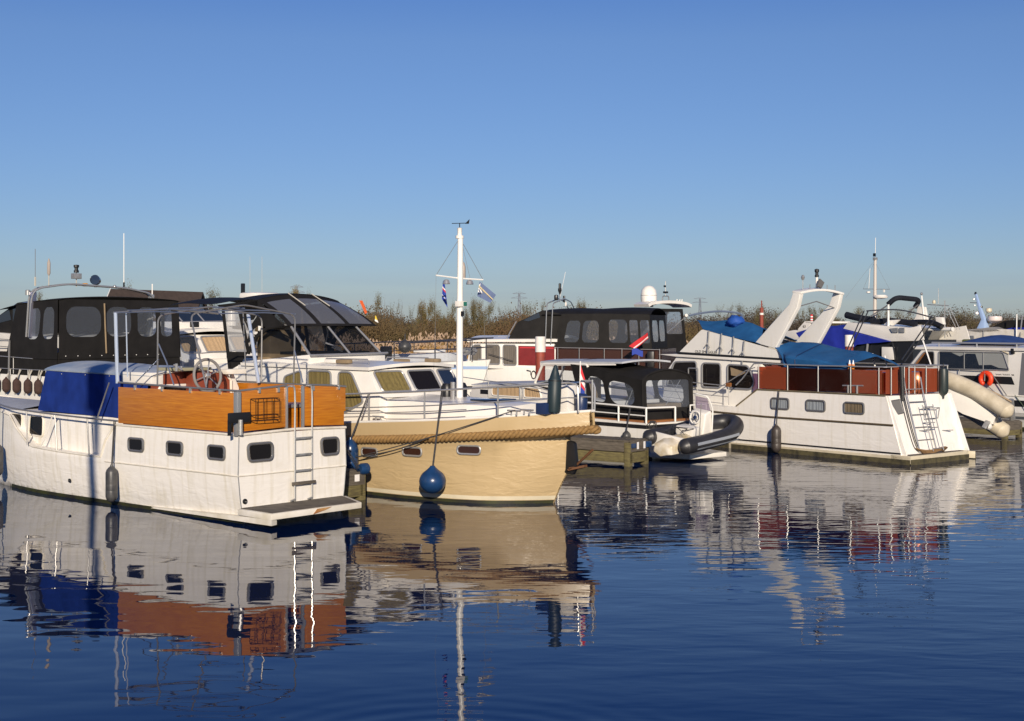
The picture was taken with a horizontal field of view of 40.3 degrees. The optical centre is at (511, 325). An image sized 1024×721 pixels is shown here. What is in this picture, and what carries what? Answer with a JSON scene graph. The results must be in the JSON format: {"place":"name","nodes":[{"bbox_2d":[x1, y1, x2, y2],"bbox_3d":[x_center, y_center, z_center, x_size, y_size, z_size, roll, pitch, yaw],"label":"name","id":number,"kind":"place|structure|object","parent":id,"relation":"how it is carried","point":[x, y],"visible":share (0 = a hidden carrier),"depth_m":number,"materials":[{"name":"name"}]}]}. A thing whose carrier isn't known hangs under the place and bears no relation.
{"place":"outdoors","nodes":[
{"label":"outdoors","id":0,"kind":"place"},
{"bbox_2d":[359,300,366,313],"bbox_3d":[-4.690,-0.580,43.999,0.252,0.430,0.036,0,0,-4],"label":"flag","id":1,"kind":"object","parent":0,"point":[363,306],"visible":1,"depth_m":43.99,"materials":[{"name":"orange fabric"}]},
{"bbox_2d":[0,430,1023,720],"bbox_3d":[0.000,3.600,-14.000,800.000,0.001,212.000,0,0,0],"label":"water","id":2,"kind":"structure","parent":0,"point":[732,584],"depth_m":18.16,"materials":[{"name":"blue liquid"}]},
{"bbox_2d":[0,233,180,399],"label":"boat","id":3,"kind":"object","parent":2,"relation":"on","point":[36,337],"visible":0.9,"depth_m":38.04,"materials":[{"name":"white paint"}]},
{"bbox_2d":[0,310,10,322],"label":"blue window","id":4,"kind":"structure","parent":3,"relation":"in","point":[6,316],"depth_m":38.57,"materials":[{"name":"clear glass"}]},
{"bbox_2d":[2,373,9,392],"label":"fender","id":5,"kind":"object","parent":3,"relation":"hanging from","point":[6,385],"visible":1,"depth_m":37.86,"materials":[{"name":"brown"}]},
{"bbox_2d":[12,370,20,392],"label":"fender","id":6,"kind":"object","parent":3,"relation":"hanging from","point":[16,385],"visible":1,"depth_m":37.51,"materials":[{"name":"brown"}]},
{"bbox_2d":[24,370,32,393],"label":"fender","id":7,"kind":"object","parent":3,"relation":"hanging from","point":[27,386],"visible":1,"depth_m":37.13,"materials":[{"name":"brown"}]},
{"bbox_2d":[34,370,42,394],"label":"fender","id":8,"kind":"object","parent":3,"relation":"hanging from","point":[37,386],"visible":0.98,"depth_m":36.79,"materials":[{"name":"brown"}]},
{"bbox_2d":[0,304,360,525],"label":"cabin cruiser","id":9,"kind":"object","parent":2,"relation":"on","point":[218,443],"visible":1,"depth_m":27.06,"materials":[{"name":"white paint"}]},
{"bbox_2d":[0,445,2,474],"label":"fender","id":10,"kind":"object","parent":9,"relation":"hanging from","point":[1,459],"visible":1,"depth_m":30.87,"materials":[{"name":"black rubber"}]},
{"bbox_2d":[10,412,22,427],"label":"window","id":11,"kind":"structure","parent":9,"relation":"in","point":[19,417],"depth_m":30.82,"materials":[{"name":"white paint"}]},
{"bbox_2d":[28,415,43,436],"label":"window","id":12,"kind":"structure","parent":9,"relation":"in","point":[36,422],"depth_m":30.36,"materials":[{"name":"glass"}]},
{"bbox_2d":[105,421,117,502],"bbox_3d":[-7.951,2.704,27.743,0.233,1.612,0.283,0,0,0],"label":"fender","id":13,"kind":"object","parent":9,"relation":"hanging from","point":[111,484],"visible":1,"depth_m":27.63,"materials":[{"name":"black rubber"}]},
{"bbox_2d":[127,437,143,452],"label":"window","id":14,"kind":"structure","parent":9,"relation":"in","point":[134,444],"depth_m":27.37,"materials":[{"name":"black glass"}]},
{"bbox_2d":[158,384,185,389],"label":"window","id":15,"kind":"structure","parent":9,"relation":"in","point":[169,388],"depth_m":28.02,"materials":[{"name":"black glass"}]},
{"bbox_2d":[166,440,182,456],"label":"window","id":16,"kind":"structure","parent":9,"relation":"in","point":[173,448],"depth_m":26.54,"materials":[{"name":"black glass"}]},
{"bbox_2d":[207,444,225,460],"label":"window","id":17,"kind":"structure","parent":9,"relation":"in","point":[214,452],"depth_m":25.70,"materials":[{"name":"black glass"}]},
{"bbox_2d":[246,441,273,462],"bbox_3d":[-4.628,2.322,25.669,0.060,0.375,0.621,0,0,41],"label":"window","id":18,"kind":"structure","parent":9,"relation":"in","point":[256,451],"depth_m":25.66,"materials":[{"name":"glass"}]},
{"bbox_2d":[320,436,339,455],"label":"window","id":19,"kind":"structure","parent":9,"relation":"in","point":[329,446],"depth_m":26.94,"materials":[{"name":"glass"}]},
{"bbox_2d":[152,283,275,366],"bbox_3d":[-10.410,0.966,44.550,14.000,6.169,3.700,0,0,41],"label":"motor yacht","id":20,"kind":"object","parent":2,"relation":"on","point":[209,331],"visible":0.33,"depth_m":43.15,"materials":[{"name":"white paint"}]},
{"bbox_2d":[180,335,200,352],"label":"window","id":21,"kind":"structure","parent":20,"relation":"in","point":[187,343],"depth_m":42.55,"materials":[{"name":"grey glass"}]},
{"bbox_2d":[200,335,231,352],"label":"window","id":22,"kind":"structure","parent":20,"relation":"in","point":[211,343],"depth_m":43.27,"materials":[{"name":"beige"}]},
{"bbox_2d":[344,463,369,499],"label":"timber jetty","id":23,"kind":"object","parent":2,"relation":"in","point":[355,483],"visible":0.17,"depth_m":28.73,"materials":[{"name":"brown"}]},
{"bbox_2d":[170,219,600,503],"bbox_3d":[-3.046,0.900,31.746,12.677,6.400,3.579,0,0,41],"label":"motor yacht","id":24,"kind":"object","parent":2,"relation":"on","point":[525,453],"visible":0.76,"depth_m":29.45,"materials":[{"name":"beige paint"}]},
{"bbox_2d":[225,311,245,351],"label":"clear window","id":25,"kind":"structure","parent":24,"relation":"in","point":[234,330],"depth_m":33.23,"materials":[{"name":"glass"}]},
{"bbox_2d":[244,317,255,345],"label":"clear window","id":26,"kind":"structure","parent":24,"relation":"in","point":[247,331],"depth_m":32.89,"materials":[{"name":"glass"}]},
{"bbox_2d":[267,299,315,323],"bbox_3d":[-5.167,-0.340,32.735,0.760,0.592,0.855,0,0,41],"label":"smoked window","id":27,"kind":"structure","parent":24,"relation":"in","point":[286,305],"depth_m":32.72,"materials":[{"name":"glass"}]},
{"bbox_2d":[283,370,301,383],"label":"window","id":28,"kind":"structure","parent":24,"relation":"in","point":[288,378],"depth_m":31.67,"materials":[{"name":"yellow"}]},
{"bbox_2d":[307,370,331,383],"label":"window","id":29,"kind":"structure","parent":24,"relation":"in","point":[313,376],"depth_m":31.09,"materials":[{"name":"yellow"}]},
{"bbox_2d":[298,298,344,323],"bbox_3d":[-4.593,-0.353,33.381,0.773,0.601,0.925,0,0,41],"label":"smoked window","id":30,"kind":"structure","parent":24,"relation":"in","point":[317,308],"depth_m":33.35,"materials":[{"name":"glass"}]},
{"bbox_2d":[323,300,370,323],"bbox_3d":[-4.033,-0.338,34.013,0.786,0.588,0.954,0,0,41],"label":"smoked window","id":31,"kind":"structure","parent":24,"relation":"in","point":[351,316],"depth_m":33.94,"materials":[{"name":"glass"}]},
{"bbox_2d":[337,371,363,412],"bbox_3d":[-3.518,1.482,30.407,0.826,0.983,0.048,0,0,41],"label":"window","id":32,"kind":"structure","parent":24,"relation":"in","point":[346,378],"depth_m":30.42,"materials":[{"name":"yellow"}]},
{"bbox_2d":[346,394,369,468],"bbox_3d":[-3.334,2.273,29.688,0.567,1.674,0.328,0,0,-39],"label":"fender","id":33,"kind":"object","parent":24,"relation":"hanging from","point":[351,445],"visible":0.58,"depth_m":29.50,"materials":[{"name":"rubber"}]},
{"bbox_2d":[355,437,428,457],"bbox_3d":[-2.901,2.605,29.190,3.062,0.690,0.039,0,0,37],"label":"mooring line","id":34,"kind":"object","parent":24,"relation":"attached to","point":[395,449],"visible":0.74,"depth_m":28.80,"materials":[{"name":"fabric"}]},
{"bbox_2d":[419,391,445,492],"bbox_3d":[-1.601,2.349,28.132,0.543,2.062,0.543,0,0,0],"label":"fender","id":35,"kind":"object","parent":24,"relation":"hanging from","point":[432,478],"visible":1,"depth_m":27.97,"materials":[{"name":"rubber"}]},
{"bbox_2d":[357,410,514,456],"bbox_3d":[-2.026,2.330,28.732,4.602,1.320,0.371,0,0,29],"label":"mooring line","id":36,"kind":"object","parent":24,"relation":"attached to","point":[438,434],"visible":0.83,"depth_m":28.21,"materials":[{"name":"fabric"}]},
{"bbox_2d":[442,284,447,307],"bbox_3d":[-1.500,-0.697,31.183,0.134,0.591,0.036,0,0,12],"label":"pennant","id":37,"kind":"object","parent":24,"relation":"attached to","point":[444,298],"visible":0.94,"depth_m":31.18,"materials":[{"name":"multicoloured"}]},
{"bbox_2d":[477,282,495,302],"bbox_3d":[-0.571,-0.753,31.286,0.423,0.485,0.080,0,0,4],"label":"flag","id":38,"kind":"object","parent":24,"relation":"attached to","point":[488,295],"visible":0.99,"depth_m":31.28,"materials":[{"name":"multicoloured fabric"}]},
{"bbox_2d":[547,365,561,412],"bbox_3d":[0.841,1.252,27.718,0.297,0.945,0.275,0,0,0],"label":"fender","id":39,"kind":"object","parent":24,"relation":"hanging from","point":[554,392],"visible":1,"depth_m":27.61,"materials":[{"name":"teal"}]},
{"bbox_2d":[574,393,587,410],"bbox_3d":[1.394,1.532,28.132,0.273,0.385,0.265,0,0,0],"label":"fender","id":40,"kind":"object","parent":24,"relation":"hanging from","point":[583,402],"visible":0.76,"depth_m":28.02,"materials":[{"name":"blue plastic"}]},
{"bbox_2d":[579,361,584,393],"bbox_3d":[1.409,1.240,28.088,0.129,1.050,0.042,0,0,11],"label":"flag","id":41,"kind":"object","parent":24,"relation":"attached to","point":[582,386],"visible":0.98,"depth_m":28.09,"materials":[{"name":"multicoloured fabric"}]},
{"bbox_2d":[372,337,493,396],"bbox_3d":[-4.059,2.214,48.911,9.137,3.672,3.203,0,0,41],"label":"boat","id":42,"kind":"object","parent":2,"relation":"on","point":[474,369],"visible":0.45,"depth_m":46.58,"materials":[{"name":"white paint"}]},
{"bbox_2d":[398,334,410,352],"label":"fender","id":43,"kind":"object","parent":42,"relation":"on","point":[404,345],"visible":1,"depth_m":46.78,"materials":[{"name":"black rubber"}]},
{"bbox_2d":[535,336,545,383],"bbox_3d":[0.936,2.227,46.000,0.344,3.746,0.344,0,0,0],"label":"mooring pile","id":44,"kind":"object","parent":2,"relation":"in","point":[540,346],"visible":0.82,"depth_m":45.86,"materials":[{"name":"red paint"}]},
{"bbox_2d":[435,272,675,394],"bbox_3d":[1.384,0.965,55.042,9.703,6.170,4.300,0,0,15],"label":"boat","id":45,"kind":"object","parent":2,"relation":"on","point":[511,357],"visible":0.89,"depth_m":53.35,"materials":[{"name":"white paint"}]},
{"bbox_2d":[471,344,481,360],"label":"window","id":46,"kind":"structure","parent":45,"relation":"in","point":[478,355],"depth_m":53.96,"materials":[{"name":"grey glass"}]},
{"bbox_2d":[485,344,499,364],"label":"window","id":47,"kind":"structure","parent":45,"relation":"in","point":[495,348],"depth_m":53.79,"materials":[{"name":"grey glass"}]},
{"bbox_2d":[503,344,516,365],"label":"window","id":48,"kind":"structure","parent":45,"relation":"in","point":[509,350],"depth_m":53.62,"materials":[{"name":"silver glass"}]},
{"bbox_2d":[524,313,539,320],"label":"window","id":49,"kind":"structure","parent":45,"relation":"in","point":[537,315],"depth_m":53.49,"materials":[{"name":"grey glass"}]},
{"bbox_2d":[463,359,725,459],"bbox_3d":[1.965,2.495,41.366,2.446,3.110,10.350,0,0,-40],"label":"cruiser","id":50,"kind":"object","parent":2,"relation":"on","point":[611,412],"visible":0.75,"depth_m":38.98,"materials":[{"name":"white paint"}]},
{"bbox_2d":[491,387,518,397],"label":"window","id":51,"kind":"structure","parent":50,"relation":"in","point":[504,392],"depth_m":42.39,"materials":[{"name":"beige glass"}]},
{"bbox_2d":[523,387,540,398],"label":"window","id":52,"kind":"structure","parent":50,"relation":"in","point":[528,392],"depth_m":41.52,"materials":[{"name":"beige glass"}]},
{"bbox_2d":[622,407,630,436],"bbox_3d":[3.114,2.674,37.909,0.262,0.912,0.247,0,0,0],"label":"fender","id":53,"kind":"object","parent":50,"relation":"hanging from","point":[626,433],"visible":0.62,"depth_m":37.87,"materials":[{"name":"black rubber"}]},
{"bbox_2d":[642,393,743,455],"bbox_3d":[4.973,2.526,37.020,3.240,1.450,1.624,-7,13,-44],"label":"inflatable boat","id":54,"kind":"object","parent":50,"relation":"attached to","point":[701,430],"visible":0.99,"depth_m":36.56,"materials":[{"name":"dark rubber"},{"name":"white fibreglass"},{"name":"dark rope"}]},
{"bbox_2d":[571,435,651,466],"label":"timber jetty","id":55,"kind":"object","parent":2,"relation":"in","point":[628,451],"visible":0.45,"depth_m":36.19,"materials":[{"name":"brown"}]},
{"bbox_2d":[622,281,691,353],"bbox_3d":[5.009,1.065,62.179,11.000,5.969,7.337,0,0,45],"label":"dome cruiser","id":56,"kind":"object","parent":2,"relation":"on","point":[649,299],"visible":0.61,"depth_m":59.09,"materials":[{"name":"white paint"}]},
{"bbox_2d":[760,300,763,327],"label":"marker post","id":57,"kind":"object","parent":2,"relation":"in","point":[761,316],"visible":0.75,"depth_m":81.90,"materials":[{"name":"red paint"}]},
{"bbox_2d":[611,269,975,464],"bbox_3d":[7.392,1.205,42.082,2.880,5.690,13.228,0,0,-37],"label":"flybridge cruiser","id":58,"kind":"object","parent":2,"relation":"on","point":[831,405],"visible":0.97,"depth_m":38.93,"materials":[{"name":"white paint"}]},
{"bbox_2d":[666,361,697,387],"bbox_3d":[5.269,1.491,43.254,0.060,0.834,1.369,0,0,-37],"label":"window","id":59,"kind":"structure","parent":58,"relation":"in","point":[680,365],"depth_m":43.10,"materials":[{"name":"black glass"}]},
{"bbox_2d":[701,362,721,388],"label":"window","id":60,"kind":"structure","parent":58,"relation":"in","point":[711,372],"depth_m":42.25,"materials":[{"name":"black glass"}]},
{"bbox_2d":[726,364,754,389],"bbox_3d":[6.765,1.516,41.298,0.060,0.767,1.128,0,0,-37],"label":"window","id":61,"kind":"structure","parent":58,"relation":"in","point":[748,382],"depth_m":41.30,"materials":[{"name":"black glass"}]},
{"bbox_2d":[771,389,780,452],"bbox_3d":[7.462,2.694,39.435,0.276,1.792,0.303,0,0,0],"label":"fender","id":62,"kind":"object","parent":58,"relation":"hanging from","point":[776,438],"visible":1,"depth_m":39.32,"materials":[{"name":"rubber"}]},
{"bbox_2d":[770,397,789,409],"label":"window","id":63,"kind":"structure","parent":58,"relation":"in","point":[784,403],"depth_m":39.50,"materials":[{"name":"grey glass"}]},
{"bbox_2d":[805,399,825,411],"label":"window","id":64,"kind":"structure","parent":58,"relation":"in","point":[811,405],"depth_m":38.51,"materials":[{"name":"grey glass"}]},
{"bbox_2d":[843,401,864,414],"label":"window","id":65,"kind":"structure","parent":58,"relation":"in","point":[854,408],"depth_m":37.44,"materials":[{"name":"beige glass"}]},
{"bbox_2d":[938,364,948,398],"bbox_3d":[11.744,1.510,38.000,0.270,0.960,0.270,0,0,0],"label":"fender","id":66,"kind":"object","parent":58,"relation":"hanging from","point":[943,385],"visible":1,"depth_m":37.90,"materials":[{"name":"grey rubber"}]},
{"bbox_2d":[784,314,849,339],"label":"boat","id":67,"kind":"object","parent":2,"relation":"on","point":[805,325],"visible":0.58,"depth_m":81.97,"materials":[{"name":"white paint"}]},
{"bbox_2d":[845,335,853,365],"bbox_3d":[11.232,2.202,46.500,0.294,3.796,0.294,0,0,0],"label":"mooring pile","id":68,"kind":"object","parent":2,"relation":"in","point":[847,339],"visible":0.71,"depth_m":46.38,"materials":[{"name":"white paint"}]},
{"bbox_2d":[796,238,969,367],"bbox_3d":[15.111,0.090,63.111,3.903,7.919,11.249,0,0,-37],"label":"flybridge cruiser","id":69,"kind":"object","parent":2,"relation":"on","point":[892,339],"visible":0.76,"depth_m":60.28,"materials":[{"name":"white paint"}]},
{"bbox_2d":[882,347,894,359],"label":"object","id":70,"kind":"structure","parent":69,"relation":"in","point":[888,352],"depth_m":59.54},
{"bbox_2d":[910,335,1023,429],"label":"saloon cruiser","id":71,"kind":"object","parent":2,"relation":"on","point":[1000,358],"visible":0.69,"depth_m":49.47,"materials":[{"name":"white paint"}]},
{"bbox_2d":[914,351,934,366],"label":"window","id":72,"kind":"structure","parent":71,"relation":"in","point":[924,360],"depth_m":51.33,"materials":[{"name":"black glass"}]},
{"bbox_2d":[938,351,1008,370],"bbox_3d":[16.437,1.250,49.778,0.044,0.664,2.923,0,0,-37],"label":"window","id":73,"kind":"structure","parent":71,"relation":"in","point":[939,351],"depth_m":49.48,"materials":[{"name":"black glass"}]},
{"bbox_2d":[937,371,1014,437],"bbox_3d":[13.439,2.278,41.479,2.932,1.403,1.238,25,55,29],"label":"inflatable boat","id":74,"kind":"object","parent":71,"relation":"attached to","point":[983,407],"visible":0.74,"depth_m":40.99,"materials":[{"name":"beige rubber"}]},
{"bbox_2d":[978,371,992,385],"bbox_3d":[16.694,1.848,49.183,0.181,0.533,0.571,0,0,-37],"label":"lifebuoy","id":75,"kind":"object","parent":71,"relation":"hanging from","point":[988,374],"visible":1,"depth_m":49.11,"materials":[{"name":"orange plastic"}]},
{"bbox_2d":[956,292,1023,341],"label":"boat","id":76,"kind":"object","parent":2,"relation":"on","point":[1011,327],"visible":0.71,"depth_m":66.97,"materials":[{"name":"white paint"}]},
{"bbox_2d":[959,417,1021,438],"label":"timber jetty","id":77,"kind":"object","parent":2,"relation":"in","point":[969,426],"visible":0.12,"depth_m":45.21,"materials":[{"name":"wood"}]},
{"bbox_2d":[0,0,1023,325],"label":"sky","id":78,"kind":"structure","parent":0,"point":[725,152],"materials":[{"name":"blue"}]},
{"bbox_2d":[630,333,647,356],"bbox_3d":[4.629,0.694,51.049,0.724,0.887,0.136,0,0,0],"label":"flag","id":79,"kind":"object","parent":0,"point":[637,343],"visible":1,"depth_m":51.07,"materials":[{"name":"red fabric"}]},
{"bbox_3d":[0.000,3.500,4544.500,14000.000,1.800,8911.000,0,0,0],"label":"ground","id":80,"kind":"structure","parent":0,"visible":0},
{"bbox_2d":[107,288,207,321],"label":"house","id":81,"kind":"structure","parent":80,"relation":"on","point":[182,296],"depth_m":131.14,"materials":[{"name":"brown paint"}]},
{"bbox_2d":[205,280,221,309],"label":"tree","id":82,"kind":"object","parent":80,"relation":"on","point":[211,295],"visible":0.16,"depth_m":149.49,"materials":[{"name":"brown plant"}]},
{"bbox_2d":[368,289,383,329],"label":"tree","id":83,"kind":"object","parent":80,"relation":"on","point":[378,301],"visible":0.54,"depth_m":149.92,"materials":[{"name":"brown plant"}]},
{"bbox_2d":[389,303,399,329],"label":"tree","id":84,"kind":"object","parent":80,"relation":"on","point":[393,315],"visible":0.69,"depth_m":155.03,"materials":[{"name":"brown plant"}]},
{"bbox_2d":[399,304,403,328],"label":"tree","id":85,"kind":"object","parent":80,"relation":"on","point":[401,316],"visible":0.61,"depth_m":149.90,"materials":[{"name":"brown plant"}]},
{"bbox_2d":[409,306,419,332],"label":"tree","id":86,"kind":"object","parent":80,"relation":"on","point":[413,314],"visible":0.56,"depth_m":157.98,"materials":[{"name":"brown plant"}]},
{"bbox_2d":[416,299,431,332],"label":"tree","id":87,"kind":"object","parent":80,"relation":"on","point":[423,311],"visible":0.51,"depth_m":151.47,"materials":[{"name":"brown plant"}]},
{"bbox_2d":[153,302,703,351],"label":"willow scrub","id":88,"kind":"object","parent":80,"relation":"on","point":[384,332],"visible":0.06,"depth_m":106.30,"materials":[{"name":"brown plant"}]},
{"bbox_2d":[429,295,444,335],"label":"tree","id":89,"kind":"object","parent":80,"relation":"on","point":[442,317],"visible":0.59,"depth_m":151.69,"materials":[{"name":"brown plant"}]},
{"bbox_2d":[444,300,456,328],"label":"tree","id":90,"kind":"object","parent":80,"relation":"on","point":[448,324],"visible":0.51,"depth_m":155.06,"materials":[{"name":"brown plant"}]},
{"bbox_2d":[463,293,477,330],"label":"tree","id":91,"kind":"object","parent":80,"relation":"on","point":[466,318],"visible":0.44,"depth_m":149.90,"materials":[{"name":"brown plant"}]},
{"bbox_2d":[467,298,494,333],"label":"tree","id":92,"kind":"object","parent":80,"relation":"on","point":[482,317],"visible":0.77,"depth_m":147.80,"materials":[{"name":"brown plant"}]},
{"bbox_2d":[379,336,619,358],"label":"reeds","id":93,"kind":"object","parent":80,"relation":"on","point":[423,347],"visible":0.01,"depth_m":92.20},
{"bbox_2d":[301,331,687,355],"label":"reed plumes","id":94,"kind":"object","parent":93,"relation":"attached to","point":[417,345],"visible":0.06,"depth_m":92.80,"materials":[{"name":"plant"}]},
{"bbox_2d":[497,307,510,327],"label":"tree","id":95,"kind":"object","parent":80,"relation":"on","point":[501,312],"visible":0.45,"depth_m":159.95,"materials":[{"name":"brown plant"}]},
{"bbox_2d":[513,292,525,316],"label":"pylon","id":96,"kind":"object","parent":80,"relation":"on","point":[518,296],"visible":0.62,"depth_m":899.47,"materials":[{"name":"grey"}]},
{"bbox_2d":[520,303,528,317],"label":"tree","id":97,"kind":"object","parent":80,"relation":"on","point":[526,308],"visible":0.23,"depth_m":154.40,"materials":[{"name":"brown plant"}]},
{"bbox_2d":[527,299,546,314],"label":"tree","id":98,"kind":"object","parent":80,"relation":"on","point":[542,306],"visible":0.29,"depth_m":149.87,"materials":[{"name":"brown plant"}]},
{"bbox_2d":[360,304,1023,335],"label":"wood","id":99,"kind":"object","parent":80,"relation":"on","point":[797,325],"visible":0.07,"depth_m":333.63,"materials":[{"name":"plant"}]},
{"bbox_2d":[692,297,707,317],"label":"pylon","id":100,"kind":"object","parent":80,"relation":"on","point":[699,302],"visible":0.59,"depth_m":949.50,"materials":[{"name":"grey"}]},
{"bbox_2d":[715,302,733,320],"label":"tree","id":101,"kind":"object","parent":80,"relation":"on","point":[721,312],"visible":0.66,"depth_m":259.94,"materials":[{"name":"brown plant"}]},
{"bbox_2d":[726,303,745,319],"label":"tree","id":102,"kind":"object","parent":80,"relation":"on","point":[739,309],"visible":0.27,"depth_m":261.24,"materials":[{"name":"brown plant"}]},
{"bbox_2d":[754,302,766,325],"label":"tree","id":103,"kind":"object","parent":80,"relation":"on","point":[757,320],"visible":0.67,"depth_m":249.99,"materials":[{"name":"brown plant"}]},
{"bbox_2d":[795,310,805,324],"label":"tree","id":104,"kind":"object","parent":80,"relation":"on","point":[802,313],"visible":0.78,"depth_m":254.80,"materials":[{"name":"brown plant"}]},
{"bbox_2d":[806,304,817,320],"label":"tree","id":105,"kind":"object","parent":80,"relation":"on","point":[815,311],"visible":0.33,"depth_m":248.83,"materials":[{"name":"brown plant"}]},
{"bbox_2d":[818,306,839,325],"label":"tree","id":106,"kind":"object","parent":80,"relation":"on","point":[832,324],"visible":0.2,"depth_m":254.38,"materials":[{"name":"brown plant"}]},
{"bbox_2d":[852,307,870,322],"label":"tree","id":107,"kind":"object","parent":80,"relation":"on","point":[859,312],"visible":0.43,"depth_m":269.80,"materials":[{"name":"brown plant"}]},
{"bbox_2d":[877,307,891,318],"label":"tree","id":108,"kind":"object","parent":80,"relation":"on","point":[878,315],"visible":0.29,"depth_m":274.88,"materials":[{"name":"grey plant"}]},
{"bbox_2d":[895,306,916,319],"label":"tree","id":109,"kind":"object","parent":80,"relation":"on","point":[897,314],"visible":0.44,"depth_m":275.39,"materials":[{"name":"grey plant"}]},
{"bbox_2d":[956,311,979,328],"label":"tree","id":110,"kind":"object","parent":80,"relation":"on","point":[966,321],"visible":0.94,"depth_m":269.54,"materials":[{"name":"brown plant"}]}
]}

